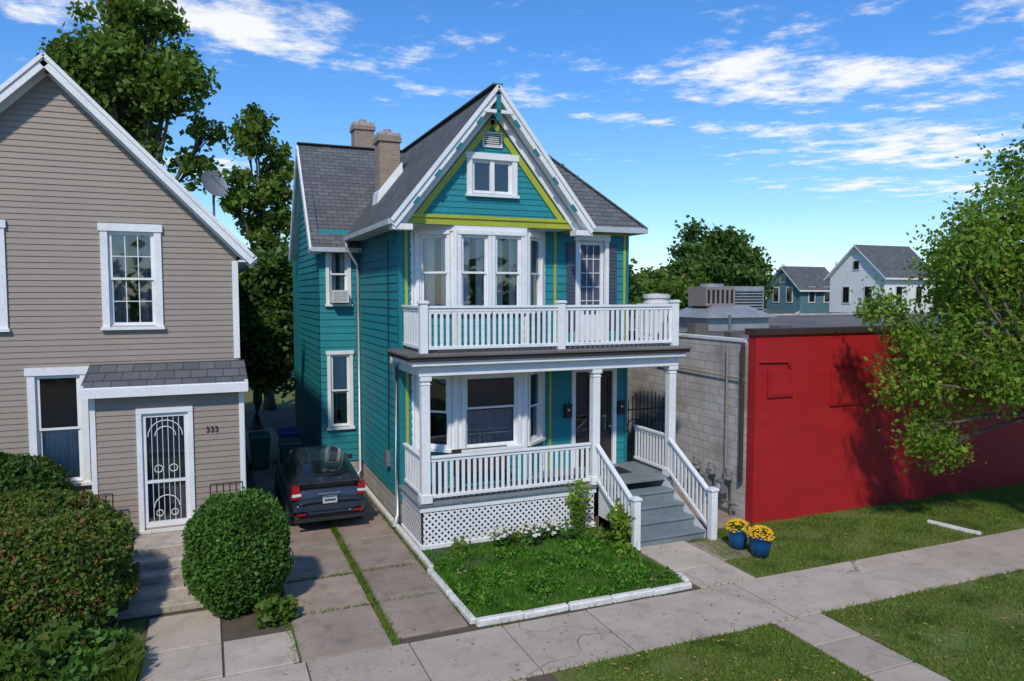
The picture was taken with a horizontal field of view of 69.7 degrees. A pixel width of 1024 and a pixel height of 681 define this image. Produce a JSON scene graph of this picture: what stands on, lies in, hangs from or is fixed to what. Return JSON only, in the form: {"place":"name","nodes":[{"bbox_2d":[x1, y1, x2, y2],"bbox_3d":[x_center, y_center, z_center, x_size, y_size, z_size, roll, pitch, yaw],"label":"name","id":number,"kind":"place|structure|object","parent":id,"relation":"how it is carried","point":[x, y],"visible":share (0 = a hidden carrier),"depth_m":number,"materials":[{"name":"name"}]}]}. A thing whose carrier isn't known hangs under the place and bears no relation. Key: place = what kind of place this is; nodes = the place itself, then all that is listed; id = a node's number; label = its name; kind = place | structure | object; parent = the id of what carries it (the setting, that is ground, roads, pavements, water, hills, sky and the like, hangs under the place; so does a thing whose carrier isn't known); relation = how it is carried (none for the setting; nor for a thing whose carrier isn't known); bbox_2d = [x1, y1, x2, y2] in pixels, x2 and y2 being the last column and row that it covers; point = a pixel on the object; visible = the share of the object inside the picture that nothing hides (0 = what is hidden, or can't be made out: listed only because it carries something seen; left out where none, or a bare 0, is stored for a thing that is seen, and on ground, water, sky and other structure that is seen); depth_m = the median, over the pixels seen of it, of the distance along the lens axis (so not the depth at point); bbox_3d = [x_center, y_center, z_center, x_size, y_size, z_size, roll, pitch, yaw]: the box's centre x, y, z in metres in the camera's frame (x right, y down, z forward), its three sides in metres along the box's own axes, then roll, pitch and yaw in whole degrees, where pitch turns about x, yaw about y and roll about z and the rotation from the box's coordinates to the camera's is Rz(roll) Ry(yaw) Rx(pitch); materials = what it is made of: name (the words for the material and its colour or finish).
{"place":"outdoors","nodes":[
{"label":"outdoors","id":0,"kind":"place"},
{"bbox_2d":[139,610,299,680],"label":"yard path","id":1,"kind":"structure","parent":0,"point":[186,647],"depth_m":10.77,"materials":[{"name":"concrete"}]},
{"bbox_2d":[0,0,1023,298],"label":"sky","id":2,"kind":"structure","parent":0,"point":[817,130],"materials":[{"name":"blue"}]},
{"bbox_2d":[7,381,1023,680],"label":"lawn","id":3,"kind":"structure","parent":0,"point":[965,649],"depth_m":11.97,"materials":[{"name":"green plant"}]},
{"bbox_2d":[0,642,26,679],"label":"ground cover plant","id":4,"kind":"object","parent":3,"relation":"on","point":[6,654],"visible":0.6,"depth_m":9.53,"materials":[{"name":"green plant"}]},
{"bbox_2d":[0,615,85,680],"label":"ground cover plant","id":5,"kind":"object","parent":3,"relation":"on","point":[34,652],"visible":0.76,"depth_m":9.59,"materials":[{"name":"green plant"}]},
{"bbox_2d":[9,637,120,680],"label":"ground cover plant","id":6,"kind":"object","parent":3,"relation":"on","point":[72,672],"visible":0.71,"depth_m":9.52,"materials":[{"name":"green plant"}]},
{"bbox_2d":[0,503,143,649],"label":"yew bush","id":7,"kind":"object","parent":3,"relation":"on","point":[50,566],"visible":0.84,"depth_m":10.68,"materials":[{"name":"green plant"}]},
{"bbox_2d":[39,600,108,644],"bbox_3d":[-6.394,4.240,10.845,1.027,0.956,1.029,-3,5,-42],"label":"ground cover plant","id":8,"kind":"object","parent":3,"relation":"on","point":[101,620],"visible":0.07,"depth_m":10.67,"materials":[{"name":"green plant"}]},
{"bbox_2d":[0,629,151,680],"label":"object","id":9,"kind":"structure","parent":3,"relation":"on","point":[132,675],"depth_m":9.73,"materials":[{"name":"plant"}]},
{"bbox_2d":[32,608,136,654],"bbox_3d":[-5.965,4.350,10.287,1.261,1.166,1.170,-1,4,-23],"label":"ground cover plant","id":10,"kind":"object","parent":3,"relation":"on","point":[89,635],"visible":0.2,"depth_m":10.31,"materials":[{"name":"green plant"}]},
{"bbox_2d":[80,634,151,680],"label":"ground cover plant","id":11,"kind":"object","parent":3,"relation":"on","point":[115,656],"visible":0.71,"depth_m":9.89,"materials":[{"name":"green plant"}]},
{"bbox_2d":[36,0,228,192],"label":"maple tree","id":12,"kind":"object","parent":3,"relation":"on","point":[125,72],"visible":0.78,"depth_m":31.22,"materials":[{"name":"green plant"}]},
{"bbox_2d":[204,102,294,409],"bbox_3d":[-11.130,-3.695,32.589,4.531,13.818,4.424,-1,4,-23],"label":"poplar tree","id":13,"kind":"object","parent":3,"relation":"on","point":[262,225],"visible":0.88,"depth_m":32.26,"materials":[{"name":"green plant"}]},
{"bbox_2d":[628,258,649,317],"bbox_3d":[5.286,-1.036,40.792,5.318,7.542,4.914,1,4,15],"label":"backyard tree","id":14,"kind":"object","parent":3,"relation":"on","point":[635,296],"visible":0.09,"depth_m":39.97,"materials":[{"name":"green plant"}]},
{"bbox_2d":[281,501,1023,680],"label":"fallen leaves","id":15,"kind":"object","parent":3,"relation":"on","point":[737,634],"visible":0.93,"depth_m":11.07,"materials":[{"name":"plant"}]},
{"bbox_2d":[631,264,712,309],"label":"distant oak","id":16,"kind":"object","parent":3,"relation":"on","point":[661,281],"visible":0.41,"depth_m":59.47,"materials":[{"name":"green plant"}]},
{"bbox_2d":[658,215,784,302],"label":"distant oak","id":17,"kind":"object","parent":3,"relation":"on","point":[727,257],"visible":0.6,"depth_m":66.70,"materials":[{"name":"green plant"}]},
{"bbox_2d":[725,518,750,549],"bbox_3d":[4.660,3.971,15.162,0.530,0.610,0.519,-1,4,-23],"label":"flower pot","id":18,"kind":"object","parent":3,"relation":"on","point":[737,528],"visible":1,"depth_m":15.02,"materials":[{"name":"blue ceramic"}]},
{"bbox_2d":[746,525,774,557],"bbox_3d":[4.963,3.998,14.692,0.539,0.615,0.549,-1,4,-23],"label":"flower pot","id":19,"kind":"object","parent":3,"relation":"on","point":[761,538],"visible":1,"depth_m":14.54,"materials":[{"name":"blue ceramic"}]},
{"bbox_2d":[764,266,829,313],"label":"blue gabled house","id":20,"kind":"structure","parent":3,"relation":"on","point":[798,290],"depth_m":72.98,"materials":[{"name":"wood"}]},
{"bbox_2d":[927,520,980,534],"bbox_3d":[9.887,4.180,16.460,0.098,0.070,1.089,-3,5,-37],"label":"fallen downspout","id":21,"kind":"object","parent":3,"relation":"on","point":[955,527],"visible":1,"depth_m":16.41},
{"bbox_2d":[111,408,1023,680],"bbox_3d":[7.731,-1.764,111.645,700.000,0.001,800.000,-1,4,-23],"label":"ground","id":22,"kind":"structure","parent":0,"point":[242,626],"depth_m":11.93,"materials":[{"name":"soil"}]},
{"bbox_2d":[0,450,80,504],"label":"evergreen bush","id":23,"kind":"object","parent":22,"relation":"on","point":[23,473],"visible":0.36,"depth_m":13.43,"materials":[{"name":"green plant"}]},
{"bbox_2d":[0,487,117,532],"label":"yew bush","id":24,"kind":"object","parent":22,"relation":"on","point":[48,502],"visible":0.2,"depth_m":12.69,"materials":[{"name":"green plant"}]},
{"bbox_2d":[78,493,113,510],"bbox_3d":[-7.542,3.600,13.361,0.571,1.636,0.036,-1,4,-23],"label":"iron railing","id":25,"kind":"object","parent":22,"relation":"on","point":[105,494],"visible":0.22,"depth_m":13.37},
{"bbox_2d":[0,75,240,534],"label":"walls","id":26,"kind":"structure","parent":22,"relation":"on","point":[73,173],"depth_m":14.31,"materials":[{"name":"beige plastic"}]},
{"bbox_2d":[0,219,10,331],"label":"window","id":27,"kind":"structure","parent":26,"relation":"attached to","point":[4,325],"depth_m":13.89,"materials":[{"name":"white paint"}]},
{"bbox_2d":[24,366,91,485],"bbox_3d":[-8.949,1.721,14.609,1.160,2.530,0.600,-1,4,-23],"label":"window","id":28,"kind":"structure","parent":26,"relation":"attached to","point":[58,420],"depth_m":14.59,"materials":[{"name":"white paint"}]},
{"bbox_2d":[0,52,256,398],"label":"roof","id":29,"kind":"structure","parent":26,"relation":"attached to","point":[142,379],"depth_m":14.20,"materials":[{"name":"wood"}]},
{"bbox_2d":[201,171,227,215],"bbox_3d":[-7.485,-3.360,18.252,0.853,1.715,0.552,0,4,2],"label":"satellite dish","id":30,"kind":"object","parent":29,"relation":"attached to","point":[214,183],"visible":0.94,"depth_m":18.28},
{"bbox_2d":[97,223,164,329],"bbox_3d":[-7.698,-1.251,14.944,1.230,2.280,0.600,-1,4,-23],"label":"window","id":31,"kind":"structure","parent":26,"relation":"attached to","point":[131,273],"depth_m":14.86,"materials":[{"name":"white paint"}]},
{"bbox_2d":[135,406,194,534],"bbox_3d":[-6.650,2.466,14.155,1.000,2.400,0.290,-1,4,-23],"label":"security door","id":32,"kind":"structure","parent":26,"relation":"attached to","point":[165,466],"depth_m":14.21,"materials":[{"name":"white paint"}]},
{"bbox_2d":[89,261,245,493],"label":"corner boards","id":33,"kind":"object","parent":26,"relation":"attached to","point":[235,293],"visible":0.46,"depth_m":14.58,"materials":[{"name":"white paint"}]},
{"bbox_2d":[107,530,205,623],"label":"entry steps","id":34,"kind":"structure","parent":22,"relation":"on","point":[159,557],"depth_m":12.66,"materials":[{"name":"concrete"}]},
{"bbox_2d":[210,481,242,496],"bbox_3d":[-5.497,3.547,14.210,0.601,1.636,0.036,-1,4,-23],"label":"iron railing","id":35,"kind":"object","parent":22,"relation":"on","point":[229,483],"visible":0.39,"depth_m":14.14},
{"bbox_2d":[180,486,295,618],"bbox_3d":[-4.599,3.501,12.366,1.809,2.001,1.792,-1,4,-23],"label":"clipped bush","id":36,"kind":"object","parent":22,"relation":"on","point":[237,561],"visible":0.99,"depth_m":11.80,"materials":[{"name":"green plant"}]},
{"bbox_2d":[238,236,294,429],"bbox_3d":[-10.002,-0.280,28.892,5.968,7.470,6.268,-1,4,-23],"label":"backyard tree","id":37,"kind":"object","parent":22,"relation":"on","point":[266,323],"visible":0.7,"depth_m":27.32,"materials":[{"name":"green plant"}]},
{"bbox_2d":[252,588,299,629],"bbox_3d":[-3.751,4.366,11.783,0.771,0.689,0.797,1,4,9],"label":"ground cover plant","id":38,"kind":"object","parent":22,"relation":"on","point":[274,610],"visible":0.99,"depth_m":11.64,"materials":[{"name":"green plant"}]},
{"bbox_2d":[365,484,434,568],"bbox_3d":[-2.882,4.118,17.209,0.100,0.120,7.150,-1,4,-23],"label":"driveway edging","id":39,"kind":"object","parent":22,"relation":"on","point":[399,529],"visible":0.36,"depth_m":15.98,"materials":[{"name":"white paint"}]},
{"bbox_2d":[302,432,620,524],"bbox_3d":[-2.431,3.533,22.526,6.840,0.620,11.030,-1,4,-23],"label":"foundation","id":40,"kind":"object","parent":22,"relation":"on","point":[380,489],"visible":0.11,"depth_m":18.70,"materials":[{"name":"concrete"}]},
{"bbox_2d":[292,190,624,497],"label":"walls","id":41,"kind":"structure","parent":40,"relation":"on","point":[318,333],"depth_m":19.23,"materials":[{"name":"teal paint"}]},
{"bbox_2d":[318,252,352,309],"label":"wing window","id":42,"kind":"structure","parent":41,"relation":"attached to","point":[338,270],"depth_m":20.21,"materials":[{"name":"white paint"}]},
{"bbox_2d":[330,290,348,302],"bbox_3d":[-4.700,-1.200,20.025,0.440,0.340,0.406,-1,4,-23],"label":"window air conditioner","id":43,"kind":"object","parent":42,"relation":"in","point":[339,296],"depth_m":19.85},
{"bbox_2d":[320,350,354,430],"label":"wing window","id":44,"kind":"structure","parent":41,"relation":"attached to","point":[340,387],"depth_m":20.41,"materials":[{"name":"white paint"}]},
{"bbox_2d":[345,241,398,527],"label":"downspouts","id":45,"kind":"object","parent":41,"relation":"attached to","point":[391,363],"visible":0.89,"depth_m":20.18,"materials":[{"name":"metal"}]},
{"bbox_2d":[384,240,390,466],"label":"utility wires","id":46,"kind":"object","parent":41,"relation":"attached to","point":[387,457],"visible":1,"depth_m":17.30,"materials":[{"name":"teal metal"}]},
{"bbox_2d":[289,83,647,261],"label":"roof trim","id":47,"kind":"structure","parent":41,"relation":"attached to","point":[537,158],"depth_m":16.32,"materials":[{"name":"wood"}]},
{"bbox_2d":[297,88,644,250],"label":"roof","id":48,"kind":"structure","parent":41,"relation":"on","point":[339,182],"depth_m":20.12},
{"bbox_2d":[358,230,629,500],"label":"corner boards","id":49,"kind":"object","parent":41,"relation":"attached to","point":[401,333],"visible":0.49,"depth_m":16.43,"materials":[{"name":"paint"}]},
{"bbox_2d":[563,404,572,417],"bbox_3d":[1.365,1.715,17.890,0.200,0.330,0.120,-1,4,-23],"label":"mailbox","id":50,"kind":"object","parent":41,"relation":"attached to","point":[567,410],"visible":1,"depth_m":17.85,"materials":[{"name":"black metal"}]},
{"bbox_2d":[566,234,616,341],"bbox_3d":[1.939,-1.265,18.040,1.380,2.640,0.180,-1,4,-23],"label":"balcony door","id":51,"kind":"structure","parent":41,"relation":"attached to","point":[588,257],"depth_m":18.08,"materials":[{"name":"white paint"}]},
{"bbox_2d":[571,368,616,467],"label":"entry doors","id":52,"kind":"structure","parent":41,"relation":"attached to","point":[580,393],"depth_m":18.46,"materials":[{"name":"white paint"}]},
{"bbox_2d":[617,400,625,413],"bbox_3d":[2.740,1.679,18.462,0.200,0.330,0.120,-1,4,-23],"label":"mailbox","id":53,"kind":"object","parent":41,"relation":"attached to","point":[621,407],"visible":1,"depth_m":18.42,"materials":[{"name":"black metal"}]},
{"bbox_2d":[386,343,692,550],"bbox_3d":[0.686,2.182,16.633,6.680,4.055,1.970,-1,4,-23],"label":"porch structure","id":54,"kind":"object","parent":22,"relation":"on","point":[594,360],"visible":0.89,"depth_m":15.86,"materials":[{"name":"wood"}]},
{"bbox_2d":[410,225,545,486],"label":"bay walls","id":55,"kind":"structure","parent":54,"relation":"on","point":[456,413],"depth_m":16.31,"materials":[{"name":"wood"}]},
{"bbox_2d":[415,230,451,313],"bbox_3d":[-1.648,-1.502,16.305,1.074,2.050,0.600,1,4,19],"label":"bay window","id":56,"kind":"structure","parent":55,"relation":"in","point":[433,267],"depth_m":16.24,"materials":[{"name":"wood"}]},
{"bbox_2d":[415,376,451,452],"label":"bay window","id":57,"kind":"structure","parent":55,"relation":"in","point":[440,411],"depth_m":16.77,"materials":[{"name":"wood"}]},
{"bbox_2d":[457,230,491,313],"bbox_3d":[-0.901,-1.501,16.298,1.030,2.050,0.600,-1,4,-23],"label":"bay window","id":58,"kind":"structure","parent":55,"relation":"in","point":[474,259],"depth_m":16.23,"materials":[{"name":"wood"}]},
{"bbox_2d":[407,103,571,231],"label":"gable wall","id":59,"kind":"structure","parent":55,"relation":"on","point":[446,201],"depth_m":16.09,"materials":[{"name":"wood"}]},
{"bbox_2d":[482,131,501,148],"bbox_3d":[-0.432,-4.383,16.068,0.460,0.330,0.050,-1,4,-23],"label":"gable vent","id":60,"kind":"object","parent":59,"relation":"attached to","point":[492,142],"visible":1,"depth_m":16.06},
{"bbox_2d":[465,151,519,198],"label":"gable window","id":61,"kind":"structure","parent":59,"relation":"in","point":[506,174],"depth_m":16.29,"materials":[{"name":"wood"}]},
{"bbox_2d":[489,160,494,193],"bbox_3d":[-0.449,-3.587,16.160,0.100,0.730,0.100,-1,4,-23],"label":"gable window mullion","id":62,"kind":"object","parent":61,"relation":"attached to","point":[491,178],"visible":0.86,"depth_m":16.12},
{"bbox_2d":[461,372,522,452],"bbox_3d":[-0.537,1.558,16.642,1.660,2.000,0.600,-1,4,-23],"label":"bay window","id":63,"kind":"structure","parent":55,"relation":"in","point":[489,418],"depth_m":16.68,"materials":[{"name":"wood"}]},
{"bbox_2d":[492,231,525,314],"bbox_3d":[-0.172,-1.520,16.601,1.030,2.050,0.600,-1,4,-23],"label":"bay window","id":64,"kind":"structure","parent":55,"relation":"in","point":[516,272],"depth_m":16.52,"materials":[{"name":"wood"}]},
{"bbox_2d":[505,233,544,312],"bbox_3d":[0.349,-1.554,17.135,1.074,2.050,0.600,-7,8,-64],"label":"bay window","id":65,"kind":"structure","parent":55,"relation":"in","point":[535,269],"depth_m":17.30,"materials":[{"name":"wood"}]},
{"bbox_2d":[505,371,545,445],"bbox_3d":[0.349,1.515,17.328,1.074,2.000,0.600,-7,8,-64],"label":"bay window","id":66,"kind":"structure","parent":55,"relation":"in","point":[539,381],"depth_m":17.46,"materials":[{"name":"wood"}]},
{"bbox_2d":[452,445,510,489],"bbox_3d":[-0.673,2.809,16.268,1.300,0.850,0.270,-1,4,-23],"label":"porch bench","id":67,"kind":"object","parent":54,"relation":"on","point":[456,451],"visible":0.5,"depth_m":16.25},
{"bbox_2d":[402,493,593,544],"bbox_3d":[-0.297,3.807,15.778,4.297,0.748,1.463,0,4,-1],"label":"porch lattice","id":68,"kind":"object","parent":54,"relation":"attached to","point":[484,519],"visible":0.81,"depth_m":15.60,"materials":[{"name":"wood"}]},
{"bbox_2d":[401,300,680,353],"bbox_3d":[0.711,-0.382,16.620,6.230,1.064,1.675,-1,4,-23],"label":"balcony railing","id":69,"kind":"object","parent":54,"relation":"on","point":[417,327],"visible":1,"depth_m":15.84,"materials":[{"name":"white paint"}]},
{"bbox_2d":[403,424,719,549],"bbox_3d":[1.019,3.277,16.043,6.070,1.945,3.400,-1,4,-23],"label":"porch railing","id":70,"kind":"object","parent":54,"relation":"on","point":[649,451],"visible":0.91,"depth_m":15.83,"materials":[{"name":"wood"}]},
{"bbox_2d":[600,466,631,475],"bbox_3d":[2.375,3.135,17.685,0.800,0.019,0.600,-1,4,-23],"label":"porch doormat","id":71,"kind":"object","parent":54,"relation":"on","point":[620,470],"visible":0.36,"depth_m":17.68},
{"bbox_2d":[421,526,684,617],"bbox_3d":[0.633,4.250,13.973,4.334,0.261,3.714,-1,4,-23],"label":"garden bed","id":72,"kind":"object","parent":22,"relation":"on","point":[483,579],"visible":0.91,"depth_m":13.52,"materials":[{"name":"plant"}]},
{"bbox_2d":[445,535,470,555],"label":"leafy perennial","id":73,"kind":"object","parent":72,"relation":"on","point":[456,544],"visible":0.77,"depth_m":14.86,"materials":[{"name":"green plant"}]},
{"bbox_2d":[488,527,513,550],"bbox_3d":[-0.263,4.093,15.099,0.514,0.616,0.620,-1,4,-23],"label":"hydrangea","id":74,"kind":"object","parent":72,"relation":"on","point":[500,538],"visible":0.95,"depth_m":14.97,"materials":[{"name":"white plant"}]},
{"bbox_2d":[503,524,524,546],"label":"leafy perennial","id":75,"kind":"object","parent":72,"relation":"on","point":[517,535],"visible":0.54,"depth_m":15.40,"materials":[{"name":"green plant"}]},
{"bbox_2d":[519,522,540,545],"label":"hydrangea","id":76,"kind":"object","parent":72,"relation":"on","point":[532,533],"visible":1,"depth_m":15.26,"materials":[{"name":"white plant"}]},
{"bbox_2d":[540,517,564,542],"bbox_3d":[0.841,4.034,15.564,0.563,0.568,0.578,0,4,4],"label":"hydrangea","id":77,"kind":"object","parent":72,"relation":"on","point":[549,531],"visible":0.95,"depth_m":15.46,"materials":[{"name":"white plant"}]},
{"bbox_2d":[427,568,691,627],"bbox_3d":[0.766,4.401,12.617,4.832,0.135,2.234,0,4,3],"label":"garden border","id":78,"kind":"object","parent":72,"relation":"on","point":[479,622],"visible":0.98,"depth_m":12.32,"materials":[{"name":"white paint"}]},
{"bbox_2d":[557,524,583,542],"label":"leafy perennial","id":79,"kind":"object","parent":72,"relation":"on","point":[569,533],"visible":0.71,"depth_m":15.43,"materials":[{"name":"green plant"}]},
{"bbox_2d":[564,478,593,530],"bbox_3d":[1.464,3.626,16.042,0.597,1.250,0.763,-1,4,-23],"label":"climbing shrub","id":80,"kind":"object","parent":72,"relation":"on","point":[578,514],"visible":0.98,"depth_m":15.99,"materials":[{"name":"green plant"}]},
{"bbox_2d":[585,523,612,543],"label":"leafy perennial","id":81,"kind":"object","parent":72,"relation":"on","point":[599,533],"visible":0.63,"depth_m":15.36,"materials":[{"name":"green plant"}]},
{"bbox_2d":[605,498,634,547],"bbox_3d":[2.232,3.807,15.007,0.625,1.097,0.624,-3,5,-42],"label":"shrub","id":82,"kind":"object","parent":72,"relation":"on","point":[620,521],"visible":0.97,"depth_m":14.89,"materials":[{"name":"green plant"}]},
{"bbox_2d":[616,541,641,559],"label":"leafy perennial","id":83,"kind":"object","parent":72,"relation":"on","point":[624,549],"visible":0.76,"depth_m":14.43,"materials":[{"name":"green plant"}]},
{"bbox_2d":[598,478,705,546],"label":"porch steps","id":84,"kind":"structure","parent":22,"relation":"on","point":[667,515],"depth_m":16.09,"materials":[{"name":"wood"}]},
{"bbox_2d":[640,538,949,680],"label":"front walk","id":85,"kind":"structure","parent":22,"relation":"on","point":[862,654],"depth_m":11.47,"materials":[{"name":"concrete"}]},
{"bbox_2d":[627,312,1023,523],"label":"walls","id":86,"kind":"structure","parent":22,"relation":"on","point":[808,450],"depth_m":17.84,"materials":[{"name":"paint"}]},
{"bbox_2d":[625,390,664,487],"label":"iron gate","id":87,"kind":"structure","parent":86,"relation":"attached to","point":[639,420],"depth_m":19.31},
{"bbox_2d":[678,344,744,482],"bbox_3d":[4.641,1.590,18.522,0.100,3.200,3.500,-1,4,-23],"label":"drainpipe","id":88,"kind":"object","parent":86,"relation":"attached to","point":[741,416],"visible":0.85,"depth_m":16.99,"materials":[{"name":"metal"}]},
{"bbox_2d":[759,361,865,405],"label":"blocked openings","id":89,"kind":"object","parent":86,"relation":"attached to","point":[847,385],"visible":0.99,"depth_m":17.48,"materials":[{"name":"paint"}]},
{"bbox_2d":[629,324,995,341],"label":"parapet caps","id":90,"kind":"object","parent":86,"relation":"on","point":[804,330],"visible":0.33,"depth_m":17.28,"materials":[{"name":"metal"}]},
{"bbox_2d":[629,313,997,338],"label":"flat roof","id":91,"kind":"structure","parent":86,"relation":"on","point":[818,320],"depth_m":33.78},
{"bbox_2d":[643,293,669,331],"bbox_3d":[4.415,-0.768,21.930,0.788,1.280,1.595,2,4,28],"label":"roof exhaust vent","id":92,"kind":"object","parent":91,"relation":"on","point":[656,298],"visible":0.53,"depth_m":21.26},
{"bbox_2d":[679,284,775,329],"bbox_3d":[7.227,-1.141,25.300,3.093,1.600,2.387,-1,4,-23],"label":"rooftop ventilation unit","id":93,"kind":"object","parent":91,"relation":"on","point":[713,306],"visible":0.96,"depth_m":24.68,"materials":[{"name":"grey metal"}]},
{"bbox_2d":[679,305,865,337],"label":"roof curb boxes","id":94,"kind":"object","parent":91,"relation":"on","point":[698,328],"visible":0.34,"depth_m":22.23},
{"bbox_2d":[764,260,939,311],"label":"distant trees","id":95,"kind":"object","parent":22,"relation":"on","point":[765,306],"depth_m":88.71,"materials":[{"name":"green plant"}]},
{"bbox_2d":[207,528,1023,680],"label":"sidewalk","id":96,"kind":"structure","parent":0,"point":[490,654],"depth_m":11.77,"materials":[{"name":"concrete"}]},
{"bbox_2d":[846,124,1023,475],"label":"street tree","id":97,"kind":"object","parent":96,"relation":"on","point":[980,277],"visible":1,"depth_m":15.91,"materials":[{"name":"green plant"}]},
{"bbox_2d":[245,428,1018,680],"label":"driveway","id":98,"kind":"structure","parent":0,"point":[324,583],"depth_m":13.11,"materials":[{"name":"concrete"}]},
{"bbox_2d":[248,431,270,468],"bbox_3d":[-7.559,3.321,22.054,0.616,1.098,0.717,-1,4,-23],"label":"wheeled bin","id":99,"kind":"object","parent":98,"relation":"on","point":[259,441],"visible":1,"depth_m":21.79,"materials":[{"name":"plastic"}]},
{"bbox_2d":[278,427,300,461],"bbox_3d":[-6.882,3.276,22.768,0.616,1.098,0.717,-1,4,-23],"label":"wheeled bin","id":100,"kind":"object","parent":98,"relation":"on","point":[284,432],"visible":0.45,"depth_m":22.51,"materials":[{"name":"plastic"}]},
{"bbox_2d":[278,437,302,460],"bbox_3d":[-6.367,3.378,21.144,0.616,1.098,0.717,-1,4,-23],"label":"wheeled bin","id":101,"kind":"object","parent":98,"relation":"on","point":[287,445],"visible":0.39,"depth_m":20.84,"materials":[{"name":"plastic"}]},
{"bbox_2d":[272,445,365,525],"bbox_3d":[-4.792,3.309,18.052,1.999,1.617,4.174,-1,4,-23],"label":"parked car","id":102,"kind":"object","parent":98,"relation":"on","point":[319,483],"visible":0.97,"depth_m":16.38,"materials":[{"name":"paint"}]},
{"bbox_2d":[626,485,749,529],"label":"side pavement","id":103,"kind":"structure","parent":0,"point":[723,518],"depth_m":17.31,"materials":[{"name":"concrete"}]},
{"bbox_2d":[687,456,737,515],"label":"gas meters","id":104,"kind":"object","parent":103,"relation":"on","point":[721,484],"visible":0.7,"depth_m":17.58,"materials":[{"name":"metal"}]},
{"bbox_2d":[823,245,937,312],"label":"white gabled house","id":105,"kind":"structure","parent":0,"point":[856,265],"depth_m":65.23,"materials":[{"name":"paint"}]}
]}

